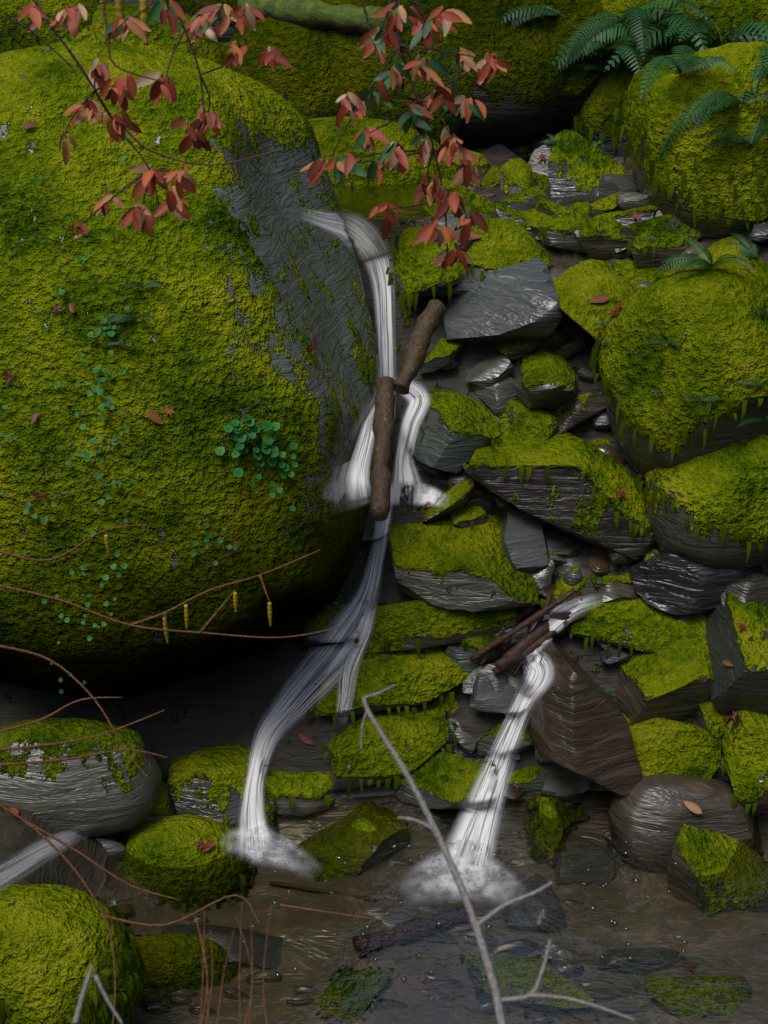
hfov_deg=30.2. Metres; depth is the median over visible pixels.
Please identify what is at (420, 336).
log
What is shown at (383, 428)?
log
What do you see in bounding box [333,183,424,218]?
moss
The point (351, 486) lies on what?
cascade water
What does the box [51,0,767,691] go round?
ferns
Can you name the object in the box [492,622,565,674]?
driftwood
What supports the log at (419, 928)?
on the terrain rocks
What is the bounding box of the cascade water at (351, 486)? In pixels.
[238,212,587,889]
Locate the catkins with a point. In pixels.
(119, 9)
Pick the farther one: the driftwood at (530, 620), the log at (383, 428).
the driftwood at (530, 620)
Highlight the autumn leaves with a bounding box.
[18,0,511,269]
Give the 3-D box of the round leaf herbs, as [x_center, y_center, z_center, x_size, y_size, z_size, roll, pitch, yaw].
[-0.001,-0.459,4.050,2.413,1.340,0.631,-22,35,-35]
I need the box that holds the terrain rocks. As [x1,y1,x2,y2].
[0,0,767,1023]
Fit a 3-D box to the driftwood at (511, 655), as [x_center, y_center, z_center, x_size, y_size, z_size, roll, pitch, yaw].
[0.449,0.344,4.065,0.316,0.162,0.044,-17,32,-29]
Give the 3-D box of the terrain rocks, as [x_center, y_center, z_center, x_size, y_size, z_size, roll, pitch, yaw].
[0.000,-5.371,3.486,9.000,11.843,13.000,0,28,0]
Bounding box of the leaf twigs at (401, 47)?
[0,0,504,253]
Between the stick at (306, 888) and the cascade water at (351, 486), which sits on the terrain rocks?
the stick at (306, 888)
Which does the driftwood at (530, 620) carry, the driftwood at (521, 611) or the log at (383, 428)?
the driftwood at (521, 611)
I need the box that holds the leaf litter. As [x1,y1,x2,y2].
[1,121,746,980]
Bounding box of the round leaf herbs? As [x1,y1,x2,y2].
[0,134,604,693]
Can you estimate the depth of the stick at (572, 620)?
4.06 m
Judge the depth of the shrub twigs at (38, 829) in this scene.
2.67 m
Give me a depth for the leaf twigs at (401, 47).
2.61 m
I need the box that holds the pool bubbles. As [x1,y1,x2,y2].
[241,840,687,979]
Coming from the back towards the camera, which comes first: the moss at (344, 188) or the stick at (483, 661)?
the moss at (344, 188)
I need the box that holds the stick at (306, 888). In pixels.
[269,881,375,901]
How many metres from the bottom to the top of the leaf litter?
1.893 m
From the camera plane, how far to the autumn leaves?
2.57 m
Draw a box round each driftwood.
[469,588,576,661]
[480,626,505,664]
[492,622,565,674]
[494,593,586,671]
[501,607,525,650]
[512,594,552,675]
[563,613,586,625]
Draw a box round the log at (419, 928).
[352,906,469,958]
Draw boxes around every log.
[352,906,469,958]
[370,376,394,520]
[393,299,446,394]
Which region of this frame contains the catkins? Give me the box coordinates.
[100,0,271,643]
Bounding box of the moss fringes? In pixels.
[0,13,766,1023]
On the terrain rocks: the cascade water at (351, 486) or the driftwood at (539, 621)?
the driftwood at (539, 621)
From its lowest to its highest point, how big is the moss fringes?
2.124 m
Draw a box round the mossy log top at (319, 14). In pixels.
[237,0,399,35]
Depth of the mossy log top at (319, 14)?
4.70 m
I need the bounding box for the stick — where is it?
[72,684,634,1023]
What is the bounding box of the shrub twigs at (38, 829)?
[0,5,374,1023]

